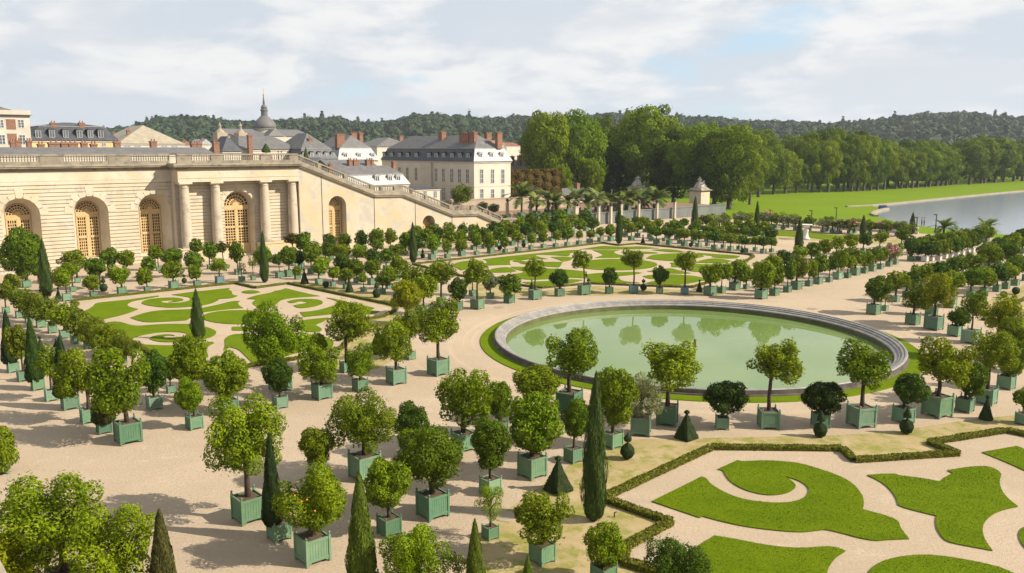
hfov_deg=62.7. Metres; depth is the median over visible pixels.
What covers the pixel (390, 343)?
orange tree
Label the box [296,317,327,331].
lawn
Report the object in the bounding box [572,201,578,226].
stone post
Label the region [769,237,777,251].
orange tree
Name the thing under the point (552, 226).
orange tree
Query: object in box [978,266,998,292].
orange tree
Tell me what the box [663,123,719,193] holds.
tree
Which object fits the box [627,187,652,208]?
palm tree
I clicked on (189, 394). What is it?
orange tree
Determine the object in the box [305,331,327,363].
orange tree
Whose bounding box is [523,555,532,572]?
clipped yew
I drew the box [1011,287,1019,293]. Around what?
topiary
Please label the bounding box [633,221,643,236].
orange tree
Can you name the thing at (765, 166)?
tree
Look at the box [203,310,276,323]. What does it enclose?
lawn
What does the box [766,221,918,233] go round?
balustrade
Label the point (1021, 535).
lawn
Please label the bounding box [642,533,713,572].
orange tree
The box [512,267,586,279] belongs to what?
lawn
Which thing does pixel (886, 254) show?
orange tree
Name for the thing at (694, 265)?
lawn
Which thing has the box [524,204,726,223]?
retaining wall
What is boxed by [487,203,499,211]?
shrub
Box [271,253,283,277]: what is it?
orange tree
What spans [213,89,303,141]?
cathedral
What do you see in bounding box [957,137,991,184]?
tree
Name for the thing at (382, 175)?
slate-roofed house
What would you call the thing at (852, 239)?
orange tree
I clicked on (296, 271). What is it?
orange tree
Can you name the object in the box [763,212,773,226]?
olive tree
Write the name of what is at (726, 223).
orange tree
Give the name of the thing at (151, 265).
orange tree
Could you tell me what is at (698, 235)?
orange tree
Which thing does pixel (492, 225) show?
orange tree
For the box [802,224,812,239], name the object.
marble urn
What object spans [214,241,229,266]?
orange tree
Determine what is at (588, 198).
palm tree
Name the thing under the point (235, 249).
orange tree
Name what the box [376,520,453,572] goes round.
orange tree
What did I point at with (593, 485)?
cypress
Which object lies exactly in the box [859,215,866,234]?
cypress
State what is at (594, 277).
lawn
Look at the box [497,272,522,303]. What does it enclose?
orange tree
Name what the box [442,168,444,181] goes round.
window
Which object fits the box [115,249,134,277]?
orange tree
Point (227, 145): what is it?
pyramid roof house
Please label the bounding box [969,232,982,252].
orange tree
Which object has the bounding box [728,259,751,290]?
orange tree
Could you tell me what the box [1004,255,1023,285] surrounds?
orange tree
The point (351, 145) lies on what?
white mansard house
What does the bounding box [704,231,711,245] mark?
orange tree
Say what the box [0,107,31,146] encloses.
stone mansion
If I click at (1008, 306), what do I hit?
orange tree
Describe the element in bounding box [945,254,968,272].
orange tree
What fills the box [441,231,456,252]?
orange tree
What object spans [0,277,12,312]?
orange tree
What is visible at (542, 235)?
orange tree
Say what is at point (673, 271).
lawn
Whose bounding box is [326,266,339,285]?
orange tree
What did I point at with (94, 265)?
orange tree
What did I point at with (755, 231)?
orange tree
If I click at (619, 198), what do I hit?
palm tree
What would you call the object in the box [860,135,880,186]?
tree
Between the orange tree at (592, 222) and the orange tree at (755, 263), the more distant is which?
the orange tree at (592, 222)
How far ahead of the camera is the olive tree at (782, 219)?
157.01 m
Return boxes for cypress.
[37,238,52,297]
[189,288,205,338]
[259,230,268,282]
[409,221,417,262]
[579,370,610,521]
[615,204,622,243]
[690,195,698,222]
[754,201,759,226]
[793,217,803,247]
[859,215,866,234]
[909,212,915,233]
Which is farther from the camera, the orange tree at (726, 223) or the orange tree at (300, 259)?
the orange tree at (726, 223)
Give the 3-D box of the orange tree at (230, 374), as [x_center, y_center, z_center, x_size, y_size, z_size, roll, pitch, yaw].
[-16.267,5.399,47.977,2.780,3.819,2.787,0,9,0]
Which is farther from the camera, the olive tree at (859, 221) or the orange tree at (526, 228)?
the olive tree at (859, 221)
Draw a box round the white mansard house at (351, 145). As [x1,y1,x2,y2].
[323,131,378,165]
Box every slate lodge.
[510,154,535,169]
[562,182,593,201]
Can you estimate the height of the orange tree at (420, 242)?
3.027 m
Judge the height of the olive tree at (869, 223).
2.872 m
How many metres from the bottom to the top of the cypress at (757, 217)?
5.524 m
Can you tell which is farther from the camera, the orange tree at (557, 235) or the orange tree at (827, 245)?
the orange tree at (557, 235)
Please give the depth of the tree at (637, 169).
254.91 m
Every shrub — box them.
[261,143,270,152]
[303,147,308,157]
[451,183,472,209]
[477,201,487,210]
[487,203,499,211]
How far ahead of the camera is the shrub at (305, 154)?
138.60 m
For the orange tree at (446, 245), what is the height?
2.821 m
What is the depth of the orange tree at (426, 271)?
88.97 m
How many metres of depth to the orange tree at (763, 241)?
121.30 m
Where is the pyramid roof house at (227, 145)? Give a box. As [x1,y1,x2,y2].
[209,136,241,159]
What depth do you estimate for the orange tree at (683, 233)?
130.77 m
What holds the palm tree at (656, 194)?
on the terrace ground at (583, 205)
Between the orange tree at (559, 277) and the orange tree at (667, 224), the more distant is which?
the orange tree at (667, 224)
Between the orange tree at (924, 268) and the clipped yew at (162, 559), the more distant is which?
the orange tree at (924, 268)
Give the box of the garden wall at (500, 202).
[442,194,568,211]
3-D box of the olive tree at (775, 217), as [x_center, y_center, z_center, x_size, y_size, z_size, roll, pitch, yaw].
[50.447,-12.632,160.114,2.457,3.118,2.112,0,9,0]
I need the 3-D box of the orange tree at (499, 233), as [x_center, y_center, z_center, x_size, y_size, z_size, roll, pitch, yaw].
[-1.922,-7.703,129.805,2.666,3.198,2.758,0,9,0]
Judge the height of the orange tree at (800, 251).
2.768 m
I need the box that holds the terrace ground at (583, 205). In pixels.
[483,198,708,217]
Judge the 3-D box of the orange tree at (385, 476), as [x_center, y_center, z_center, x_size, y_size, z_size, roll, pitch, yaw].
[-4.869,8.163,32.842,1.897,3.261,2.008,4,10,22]
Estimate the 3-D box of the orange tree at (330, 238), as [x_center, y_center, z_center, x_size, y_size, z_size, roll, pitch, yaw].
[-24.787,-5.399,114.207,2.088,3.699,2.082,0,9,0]
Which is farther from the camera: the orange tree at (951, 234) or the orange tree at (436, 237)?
the orange tree at (951, 234)
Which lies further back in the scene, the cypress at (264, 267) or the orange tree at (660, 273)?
the cypress at (264, 267)
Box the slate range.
[0,138,219,162]
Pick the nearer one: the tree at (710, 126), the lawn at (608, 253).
the lawn at (608, 253)
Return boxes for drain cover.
[493,511,515,521]
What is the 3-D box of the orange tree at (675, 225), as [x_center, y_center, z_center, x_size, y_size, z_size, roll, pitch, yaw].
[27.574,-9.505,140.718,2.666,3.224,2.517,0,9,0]
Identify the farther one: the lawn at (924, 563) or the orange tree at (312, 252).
the orange tree at (312, 252)
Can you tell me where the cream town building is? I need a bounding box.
[380,130,511,205]
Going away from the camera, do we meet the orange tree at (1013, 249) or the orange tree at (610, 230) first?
the orange tree at (1013, 249)
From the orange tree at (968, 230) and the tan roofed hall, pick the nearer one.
the orange tree at (968, 230)
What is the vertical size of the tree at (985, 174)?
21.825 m
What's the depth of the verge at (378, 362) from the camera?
65.26 m
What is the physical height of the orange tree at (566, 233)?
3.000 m
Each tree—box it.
[0,224,39,286]
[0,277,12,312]
[0,426,19,473]
[0,470,104,572]
[0,530,55,572]
[2,325,25,381]
[3,273,21,290]
[7,285,30,318]
[17,292,36,323]
[19,292,52,327]
[31,261,50,278]
[31,296,60,333]
[32,342,59,401]
[44,301,74,338]
[49,345,103,424]
[50,266,73,300]
[55,249,86,282]
[59,262,80,291]
[61,498,155,572]
[63,309,89,344]
[75,316,106,348]
[81,345,151,445]
[82,274,99,296]
[83,257,107,289]
[86,323,127,352]
[99,247,118,277]
[106,333,143,362]
[107,263,130,293]
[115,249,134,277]
[135,267,153,290]
[140,256,156,280]
[140,349,169,410]
[147,245,163,269]
[158,259,184,287]
[159,248,182,264]
[165,333,207,382]
[166,357,176,393]
[172,376,203,430]
[183,250,204,266]
[188,264,202,285]
[189,238,202,252]
[199,347,250,412]
[200,387,288,526]
[201,241,218,269]
[209,257,229,282]
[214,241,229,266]
[227,240,244,274]
[236,262,246,281]
[237,299,310,392]
[247,256,257,279]
[252,244,272,264]
[260,358,293,409]
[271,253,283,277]
[271,457,347,568]
[278,245,296,276]
[283,233,296,265]
[292,266,301,279]
[294,232,310,267]
[294,250,304,271]
[295,341,341,400]
[296,425,335,484]
[302,239,322,273]
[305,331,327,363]
[311,258,326,284]
[315,255,330,275]
[320,242,335,266]
[322,233,337,259]
[324,383,397,479]
[325,297,376,373]
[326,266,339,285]
[330,244,351,256]
[333,252,349,280]
[337,232,351,245]
[338,268,355,288]
[344,342,374,390]
[347,257,364,282]
[348,243,367,259]
[354,229,367,246]
[357,272,366,291]
[363,456,413,538]
[364,248,383,263]
[364,259,380,284]
[367,227,384,255]
[372,320,412,385]
[374,269,392,293]
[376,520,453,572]
[380,248,393,268]
[382,265,398,288]
[384,228,397,244]
[389,243,406,255]
[390,255,408,279]
[390,279,425,324]
[391,422,467,522]
[393,307,420,359]
[393,400,431,438]
[397,263,424,281]
[399,232,410,254]
[409,234,424,254]
[413,274,438,310]
[414,225,422,233]
[414,296,460,376]
[418,228,433,248]
[423,266,438,290]
[426,234,441,253]
[426,239,438,259]
[427,223,440,232]
[429,257,457,304]
[433,228,445,246]
[434,368,494,452]
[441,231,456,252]
[441,239,451,258]
[444,222,455,230]
[447,277,468,309]
[449,551,465,572]
[454,239,467,256]
[455,229,467,241]
[456,224,468,233]
[463,267,475,295]
[465,257,491,309]
[467,229,482,249]
[468,224,479,231]
[469,415,513,497]
[472,234,481,254]
[474,484,503,541]
[478,227,492,248]
[482,272,497,297]
[483,232,496,253]
[486,221,499,240]
[487,381,512,430]
[492,227,507,246]
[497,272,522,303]
[499,220,511,237]
[500,237,508,252]
[501,181,538,217]
[504,222,520,244]
[507,390,566,480]
[511,219,521,227]
[511,231,524,250]
[512,364,562,408]
[512,490,574,567]
[515,215,525,223]
[517,109,581,172]
[519,222,532,243]
[523,191,547,214]
[523,257,546,299]
[525,212,538,218]
[526,215,539,236]
[526,233,536,248]
[532,220,548,242]
[535,189,563,214]
[538,212,549,221]
[538,230,547,247]
[542,190,569,215]
[545,328,600,409]
[547,221,558,240]
[548,268,568,296]
[549,108,609,187]
[549,214,562,231]
[551,230,561,246]
[553,209,566,218]
[555,164,573,187]
[557,218,572,239]
[558,191,580,214]
[559,396,589,464]
[561,227,574,245]
[562,187,590,211]
[564,214,577,231]
[571,249,592,294]
[574,218,586,237]
[575,230,582,243]
[577,158,605,192]
[577,191,600,212]
[578,209,592,230]
[582,520,628,572]
[583,115,614,195]
[584,187,611,211]
[586,228,596,243]
[587,217,599,236]
[590,364,641,449]
[594,128,642,195]
[596,227,605,241]
[600,191,618,210]
[601,267,618,293]
[605,224,615,240]
[609,104,685,200]
[609,133,648,190]
[611,193,630,210]
[614,185,643,209]
[620,248,643,293]
[621,217,632,235]
[624,222,638,240]
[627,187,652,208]
[630,371,666,437]
[631,216,639,231]
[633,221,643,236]
[639,216,648,231]
[639,339,702,426]
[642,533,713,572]
[643,186,671,207]
[644,220,655,237]
[645,225,653,240]
[650,225,662,243]
[651,127,690,201]
[652,265,669,292]
[654,218,663,229]
[661,226,668,240]
[662,226,676,244]
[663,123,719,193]
[664,222,670,238]
[670,221,683,239]
[673,250,697,294]
[674,228,681,242]
[678,228,689,245]
[680,218,689,225]
[687,222,700,239]
[689,130,737,203]
[689,229,697,243]
[692,122,733,151]
[692,230,704,246]
[693,220,702,227]
[696,123,764,208]
[699,214,705,228]
[699,262,724,295]
[700,380,749,429]
[701,224,713,240]
[703,213,715,223]
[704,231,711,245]
[708,219,718,226]
[708,231,720,249]
[712,225,724,241]
[714,215,727,225]
[717,263,733,292]
[720,212,731,221]
[720,232,725,247]
[721,220,732,227]
[724,224,739,242]
[724,233,737,250]
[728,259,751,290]
[732,212,748,220]
[733,123,760,152]
[733,219,743,234]
[734,161,765,204]
[736,234,742,248]
[737,225,750,234]
[739,210,753,224]
[739,235,751,252]
[741,270,753,288]
[743,135,776,196]
[744,218,756,235]
[746,337,805,429]
[749,227,760,243]
[751,236,758,250]
[751,258,766,269]
[751,260,776,299]
[753,128,784,189]
[757,221,770,235]
[757,235,770,253]
[759,212,768,221]
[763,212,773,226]
[764,144,792,193]
[764,227,778,237]
[765,254,783,263]
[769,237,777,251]
[769,259,784,295]
[770,212,780,227]
[776,150,803,193]
[776,250,792,267]
[778,215,790,229]
[780,212,797,226]
[781,134,802,187]
[783,259,796,292]
[789,158,810,192]
[789,216,802,229]
[790,131,821,188]
[790,254,811,289]
[791,245,808,258]
[797,138,829,191]
[798,380,847,428]
[802,129,831,188]
[802,215,816,230]
[804,259,818,286]
[806,242,821,259]
[807,140,834,191]
[813,252,829,284]
[815,140,843,191]
[815,218,830,231]
[817,239,833,255]
[821,126,840,188]
[823,216,834,231]
[825,219,836,232]
[825,255,838,281]
[827,134,850,191]
[830,219,843,233]
[831,127,847,187]
[831,236,846,254]
[831,247,849,279]
[833,219,846,233]
[834,134,860,191]
[834,336,892,428]
[839,133,866,191]
[843,131,860,187]
[843,233,858,252]
[844,255,857,277]
[845,245,866,275]
[848,134,876,190]
[850,218,861,232]
[853,129,869,181]
[855,143,877,190]
[858,232,873,251]
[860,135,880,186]
[861,251,875,273]
[864,138,886,190]
[864,275,894,314]
[865,246,885,271]
[866,219,877,234]
[872,139,892,189]
[873,230,889,247]
[877,247,888,268]
[881,144,899,189]
[881,220,893,234]
[881,294,894,310]
[885,139,898,185]
[886,270,911,301]
[888,146,913,188]
[891,371,932,422]
[892,221,905,235]
[892,244,904,264]
[893,149,915,188]
[896,227,910,245]
[897,221,914,229]
[899,139,921,185]
[900,269,921,295]
[901,282,930,325]
[903,151,922,187]
[903,235,921,260]
[906,146,927,187]
[909,261,933,289]
[913,140,931,182]
[914,152,935,187]
[915,240,925,259]
[916,236,929,254]
[916,333,979,419]
[919,150,947,186]
[920,146,939,186]
[921,139,943,184]
[921,241,936,261]
[921,271,960,330]
[923,288,938,314]
[924,234,939,241]
[928,261,952,282]
[929,217,957,235]
[929,240,942,260]
[931,153,955,185]
[933,140,952,184]
[935,232,948,240]
[935,239,949,259]
[938,151,957,185]
[940,148,965,185]
[942,238,955,258]
[943,270,966,308]
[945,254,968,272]
[946,231,957,239]
[946,306,971,336]
[947,140,972,183]
[947,146,967,183]
[947,224,968,232]
[947,237,961,257]
[949,150,966,184]
[953,236,966,255]
[954,230,967,237]
[954,362,990,413]
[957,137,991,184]
[959,234,971,254]
[959,288,988,344]
[960,267,985,295]
[963,252,987,269]
[964,228,977,234]
[964,233,978,253]
[967,329,1019,405]
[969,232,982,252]
[970,133,1001,182]
[972,217,1001,239]
[973,227,986,245]
[975,241,1000,266]
[976,243,1004,268]
[976,291,1023,353]
[977,137,1005,182]
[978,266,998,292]
[981,225,996,243]
[987,261,1010,291]
[989,136,1017,182]
[991,236,1009,261]
[995,314,1023,371]
[996,336,1023,390]
[997,136,1014,179]
[998,140,1021,181]
[999,240,1022,262]
[1001,261,1020,288]
[1002,232,1023,244]
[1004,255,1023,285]
[1006,141,1023,180]
[1012,385,1023,423]
[1014,228,1023,253]
[1015,143,1023,180]
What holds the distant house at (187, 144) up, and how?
on the town ground
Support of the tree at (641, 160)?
on the park ground at (685, 199)
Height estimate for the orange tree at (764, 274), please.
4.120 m
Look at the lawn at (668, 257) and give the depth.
118.09 m
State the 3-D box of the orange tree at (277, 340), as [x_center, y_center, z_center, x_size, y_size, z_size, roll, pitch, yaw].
[-14.819,3.605,52.615,4.454,5.859,4.429,0,9,0]
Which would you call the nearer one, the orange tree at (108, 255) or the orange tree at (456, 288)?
the orange tree at (456, 288)
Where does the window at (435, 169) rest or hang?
in the cream town building
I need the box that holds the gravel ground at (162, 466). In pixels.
[0,216,1023,572]
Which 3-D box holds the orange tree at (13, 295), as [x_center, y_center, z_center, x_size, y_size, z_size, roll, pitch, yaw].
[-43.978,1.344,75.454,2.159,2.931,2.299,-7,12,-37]
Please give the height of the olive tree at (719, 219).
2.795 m
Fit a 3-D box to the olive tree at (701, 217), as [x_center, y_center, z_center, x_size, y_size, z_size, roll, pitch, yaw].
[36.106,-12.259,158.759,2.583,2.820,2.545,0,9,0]
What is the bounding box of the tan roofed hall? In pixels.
[113,125,184,146]
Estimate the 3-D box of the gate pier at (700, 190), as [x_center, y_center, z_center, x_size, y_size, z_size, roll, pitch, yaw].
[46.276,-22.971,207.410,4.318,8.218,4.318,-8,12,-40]
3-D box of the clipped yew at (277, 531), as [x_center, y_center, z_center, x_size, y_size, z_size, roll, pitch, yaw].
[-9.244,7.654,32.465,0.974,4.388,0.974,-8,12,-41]
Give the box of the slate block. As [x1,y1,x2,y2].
[286,133,338,160]
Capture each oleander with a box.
[764,209,773,220]
[844,218,858,232]
[873,220,884,231]
[885,242,901,265]
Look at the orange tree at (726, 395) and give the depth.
44.94 m
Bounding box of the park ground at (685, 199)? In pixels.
[620,185,711,204]
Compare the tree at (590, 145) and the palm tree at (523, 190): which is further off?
the tree at (590, 145)
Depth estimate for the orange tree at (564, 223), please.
139.67 m
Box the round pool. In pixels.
[493,299,908,396]
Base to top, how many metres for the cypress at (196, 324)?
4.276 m
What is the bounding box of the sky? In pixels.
[0,0,1023,127]
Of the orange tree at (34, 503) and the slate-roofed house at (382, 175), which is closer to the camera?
the orange tree at (34, 503)
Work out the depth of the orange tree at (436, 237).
121.08 m
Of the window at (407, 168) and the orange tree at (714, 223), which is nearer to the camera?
the orange tree at (714, 223)
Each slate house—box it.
[232,133,289,159]
[364,135,403,165]
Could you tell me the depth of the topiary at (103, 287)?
89.18 m
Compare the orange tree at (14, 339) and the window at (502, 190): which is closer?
the orange tree at (14, 339)
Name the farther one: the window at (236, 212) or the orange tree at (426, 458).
the window at (236, 212)
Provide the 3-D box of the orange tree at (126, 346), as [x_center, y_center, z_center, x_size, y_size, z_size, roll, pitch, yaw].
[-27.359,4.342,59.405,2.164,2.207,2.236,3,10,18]
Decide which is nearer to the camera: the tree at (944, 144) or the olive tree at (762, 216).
the olive tree at (762, 216)
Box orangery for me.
[0,153,301,274]
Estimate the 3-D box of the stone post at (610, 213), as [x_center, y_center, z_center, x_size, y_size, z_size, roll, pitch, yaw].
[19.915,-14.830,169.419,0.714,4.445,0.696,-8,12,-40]
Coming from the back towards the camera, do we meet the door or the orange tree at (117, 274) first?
the door
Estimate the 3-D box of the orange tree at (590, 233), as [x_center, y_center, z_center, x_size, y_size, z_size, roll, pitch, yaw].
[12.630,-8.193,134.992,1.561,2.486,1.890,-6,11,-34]
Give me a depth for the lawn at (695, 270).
104.53 m
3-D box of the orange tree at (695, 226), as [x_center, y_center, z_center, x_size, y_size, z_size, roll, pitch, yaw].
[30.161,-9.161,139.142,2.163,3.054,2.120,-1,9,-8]
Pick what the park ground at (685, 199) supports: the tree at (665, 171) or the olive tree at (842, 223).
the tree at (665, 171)
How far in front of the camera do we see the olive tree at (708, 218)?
157.07 m
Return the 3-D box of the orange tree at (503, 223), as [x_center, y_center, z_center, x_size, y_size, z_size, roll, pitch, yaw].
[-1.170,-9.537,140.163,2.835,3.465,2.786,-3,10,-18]
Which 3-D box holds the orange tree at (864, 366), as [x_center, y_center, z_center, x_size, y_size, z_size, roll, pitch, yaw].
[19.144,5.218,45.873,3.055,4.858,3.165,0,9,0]
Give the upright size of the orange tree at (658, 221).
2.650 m
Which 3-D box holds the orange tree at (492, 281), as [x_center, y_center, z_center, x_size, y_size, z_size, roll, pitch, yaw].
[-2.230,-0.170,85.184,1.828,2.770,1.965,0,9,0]
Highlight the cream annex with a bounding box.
[409,185,440,204]
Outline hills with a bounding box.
[182,122,1017,148]
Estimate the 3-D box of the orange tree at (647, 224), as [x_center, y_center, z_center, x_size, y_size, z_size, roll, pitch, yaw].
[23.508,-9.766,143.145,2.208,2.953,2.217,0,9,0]
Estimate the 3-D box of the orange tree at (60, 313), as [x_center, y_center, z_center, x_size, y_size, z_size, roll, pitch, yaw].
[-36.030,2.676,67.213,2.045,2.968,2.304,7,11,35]
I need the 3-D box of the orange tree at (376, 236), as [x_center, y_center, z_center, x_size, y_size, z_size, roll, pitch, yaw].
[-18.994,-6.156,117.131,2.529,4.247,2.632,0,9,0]
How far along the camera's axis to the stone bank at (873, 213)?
197.83 m
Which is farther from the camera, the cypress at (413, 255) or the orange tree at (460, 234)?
the orange tree at (460, 234)
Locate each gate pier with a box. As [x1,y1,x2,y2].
[625,175,646,198]
[688,177,710,203]
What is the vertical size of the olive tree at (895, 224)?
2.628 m
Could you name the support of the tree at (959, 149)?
on the meadow
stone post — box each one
[505,198,508,216]
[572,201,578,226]
[597,202,599,221]
[609,202,612,223]
[620,200,622,214]
[637,200,640,216]
[655,199,658,219]
[673,198,676,217]
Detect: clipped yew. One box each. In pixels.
[0,309,19,372]
[23,316,45,390]
[52,335,79,410]
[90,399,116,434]
[148,507,176,572]
[261,431,291,543]
[344,469,378,572]
[466,518,485,572]
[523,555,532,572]
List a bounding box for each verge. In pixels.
[292,280,401,307]
[329,312,404,372]
[467,283,723,296]
[479,415,1023,572]
[748,230,903,243]
[981,285,1023,319]
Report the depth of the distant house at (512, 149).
445.52 m
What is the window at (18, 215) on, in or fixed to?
in the orangery
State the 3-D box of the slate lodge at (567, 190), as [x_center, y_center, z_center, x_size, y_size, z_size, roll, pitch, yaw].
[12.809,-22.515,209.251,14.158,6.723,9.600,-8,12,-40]
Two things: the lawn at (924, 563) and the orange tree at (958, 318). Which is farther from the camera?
the orange tree at (958, 318)
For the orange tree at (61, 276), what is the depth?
83.31 m
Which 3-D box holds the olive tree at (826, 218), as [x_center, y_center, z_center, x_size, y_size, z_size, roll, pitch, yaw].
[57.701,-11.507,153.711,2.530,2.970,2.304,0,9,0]
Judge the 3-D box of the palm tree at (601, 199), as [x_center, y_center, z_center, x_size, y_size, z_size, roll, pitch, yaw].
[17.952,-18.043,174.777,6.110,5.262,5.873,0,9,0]
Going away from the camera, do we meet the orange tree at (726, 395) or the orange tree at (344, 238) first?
the orange tree at (726, 395)
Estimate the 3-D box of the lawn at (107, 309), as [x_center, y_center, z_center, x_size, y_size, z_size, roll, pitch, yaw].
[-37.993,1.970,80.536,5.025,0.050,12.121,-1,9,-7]
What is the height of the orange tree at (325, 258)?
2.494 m
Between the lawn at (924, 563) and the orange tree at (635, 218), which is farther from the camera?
the orange tree at (635, 218)
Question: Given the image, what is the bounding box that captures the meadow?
[711,175,1023,238]
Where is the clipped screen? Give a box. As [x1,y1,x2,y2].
[511,168,562,196]
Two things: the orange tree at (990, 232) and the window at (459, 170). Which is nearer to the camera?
the orange tree at (990, 232)
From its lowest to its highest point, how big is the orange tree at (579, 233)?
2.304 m
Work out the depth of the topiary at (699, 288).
89.20 m
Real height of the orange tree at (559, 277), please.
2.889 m
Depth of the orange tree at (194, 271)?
92.53 m
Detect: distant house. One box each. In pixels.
[180,140,189,146]
[193,138,211,149]
[502,141,519,159]
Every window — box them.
[0,120,3,127]
[0,135,5,144]
[5,204,31,245]
[17,119,24,127]
[19,135,25,144]
[75,201,100,256]
[139,199,162,252]
[224,192,250,252]
[329,198,340,241]
[406,167,408,179]
[414,167,417,180]
[434,168,437,181]
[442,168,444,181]
[442,187,444,199]
[450,169,452,182]
[458,169,460,182]
[466,169,468,182]
[480,169,483,182]
[480,189,483,198]
[491,169,494,182]
[491,189,494,197]
[501,169,504,182]
[501,189,504,197]
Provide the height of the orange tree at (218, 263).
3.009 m
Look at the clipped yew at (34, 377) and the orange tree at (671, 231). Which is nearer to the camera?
the clipped yew at (34, 377)
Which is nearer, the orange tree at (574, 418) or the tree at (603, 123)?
the orange tree at (574, 418)
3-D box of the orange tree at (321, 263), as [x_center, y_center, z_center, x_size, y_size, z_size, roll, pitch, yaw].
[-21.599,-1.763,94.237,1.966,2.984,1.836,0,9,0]
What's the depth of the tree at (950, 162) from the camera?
336.69 m
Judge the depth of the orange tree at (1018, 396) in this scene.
46.23 m
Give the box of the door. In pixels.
[423,216,429,228]
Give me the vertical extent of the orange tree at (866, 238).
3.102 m
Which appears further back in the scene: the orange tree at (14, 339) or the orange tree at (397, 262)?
the orange tree at (397, 262)
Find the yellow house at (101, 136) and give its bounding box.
[30,121,119,146]
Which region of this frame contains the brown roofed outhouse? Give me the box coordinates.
[320,158,376,169]
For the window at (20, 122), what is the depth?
151.69 m
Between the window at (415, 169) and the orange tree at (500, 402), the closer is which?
the orange tree at (500, 402)
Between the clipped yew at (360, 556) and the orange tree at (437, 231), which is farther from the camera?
the orange tree at (437, 231)
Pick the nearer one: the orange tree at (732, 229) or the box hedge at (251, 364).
the box hedge at (251, 364)
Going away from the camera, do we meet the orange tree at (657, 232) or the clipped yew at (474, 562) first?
the clipped yew at (474, 562)
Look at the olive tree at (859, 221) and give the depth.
151.00 m
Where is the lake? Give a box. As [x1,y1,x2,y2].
[875,191,1023,234]
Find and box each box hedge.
[70,281,398,379]
[412,242,754,288]
[606,427,1023,572]
[981,297,1023,319]
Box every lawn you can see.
[79,296,158,319]
[106,321,215,341]
[130,301,242,321]
[142,288,236,307]
[142,341,213,357]
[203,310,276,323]
[224,334,333,361]
[232,326,248,330]
[242,290,259,293]
[247,288,317,307]
[287,299,322,307]
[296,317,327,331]
[300,298,379,316]
[453,261,475,270]
[480,315,924,402]
[483,250,575,266]
[489,267,515,272]
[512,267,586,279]
[522,279,581,285]
[552,257,572,261]
[579,259,656,269]
[584,246,658,249]
[585,272,640,282]
[593,250,622,257]
[626,251,656,253]
[643,274,703,284]
[647,253,703,260]
[647,268,689,273]
[652,460,908,540]
[654,249,683,251]
[670,262,713,267]
[688,268,700,271]
[695,535,845,572]
[696,258,730,262]
[698,253,739,258]
[741,230,843,240]
[867,466,1017,550]
[868,554,1012,572]
[982,446,1023,470]
[1019,527,1023,545]
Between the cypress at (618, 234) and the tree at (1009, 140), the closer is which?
the cypress at (618, 234)
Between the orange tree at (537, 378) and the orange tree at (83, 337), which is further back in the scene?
the orange tree at (83, 337)
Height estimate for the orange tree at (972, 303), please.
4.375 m
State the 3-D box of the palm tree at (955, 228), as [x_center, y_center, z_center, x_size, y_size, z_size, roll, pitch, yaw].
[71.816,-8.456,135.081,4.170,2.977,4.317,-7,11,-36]
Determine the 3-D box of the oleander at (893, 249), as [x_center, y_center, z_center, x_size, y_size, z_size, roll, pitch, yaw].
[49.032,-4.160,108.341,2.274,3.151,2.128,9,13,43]
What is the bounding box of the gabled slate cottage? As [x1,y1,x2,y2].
[301,157,324,166]
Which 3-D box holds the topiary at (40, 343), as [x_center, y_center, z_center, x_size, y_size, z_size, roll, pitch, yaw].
[-34.880,4.297,62.168,0.772,1.462,0.747,-8,12,-40]
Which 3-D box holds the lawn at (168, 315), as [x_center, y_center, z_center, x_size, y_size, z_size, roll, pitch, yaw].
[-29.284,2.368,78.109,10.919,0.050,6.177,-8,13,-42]
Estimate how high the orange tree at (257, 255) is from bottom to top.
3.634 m
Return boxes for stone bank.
[845,190,1023,206]
[870,208,889,216]
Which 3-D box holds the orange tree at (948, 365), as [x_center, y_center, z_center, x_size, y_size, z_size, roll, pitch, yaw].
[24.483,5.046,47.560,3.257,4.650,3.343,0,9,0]
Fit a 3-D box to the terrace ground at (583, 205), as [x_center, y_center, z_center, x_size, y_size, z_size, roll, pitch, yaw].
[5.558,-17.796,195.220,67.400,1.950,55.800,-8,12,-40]
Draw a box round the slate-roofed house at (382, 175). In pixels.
[324,160,409,192]
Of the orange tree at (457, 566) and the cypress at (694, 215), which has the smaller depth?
the orange tree at (457, 566)
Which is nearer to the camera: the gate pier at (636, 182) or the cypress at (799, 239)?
the cypress at (799, 239)
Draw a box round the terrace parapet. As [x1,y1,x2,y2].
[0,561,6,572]
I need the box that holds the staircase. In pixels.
[296,154,516,247]
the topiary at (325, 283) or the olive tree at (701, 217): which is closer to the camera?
the topiary at (325, 283)
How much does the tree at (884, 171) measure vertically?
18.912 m
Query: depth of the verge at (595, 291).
88.84 m
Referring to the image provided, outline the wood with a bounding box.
[103,108,1023,162]
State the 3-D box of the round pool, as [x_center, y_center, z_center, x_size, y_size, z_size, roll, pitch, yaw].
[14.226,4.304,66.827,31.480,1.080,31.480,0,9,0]
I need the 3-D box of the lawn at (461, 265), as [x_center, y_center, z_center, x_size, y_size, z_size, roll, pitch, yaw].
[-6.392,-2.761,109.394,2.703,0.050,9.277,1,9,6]
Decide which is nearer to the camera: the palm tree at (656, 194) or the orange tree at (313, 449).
the orange tree at (313, 449)
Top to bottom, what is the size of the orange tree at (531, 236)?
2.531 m
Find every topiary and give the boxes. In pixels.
[38,335,44,351]
[55,287,61,298]
[99,276,107,291]
[182,274,186,283]
[300,268,308,283]
[322,281,328,286]
[345,277,353,292]
[372,281,380,297]
[542,455,573,495]
[620,433,634,459]
[640,279,646,290]
[673,410,698,441]
[696,280,702,291]
[813,410,827,436]
[899,407,913,433]
[978,395,993,420]
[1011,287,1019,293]

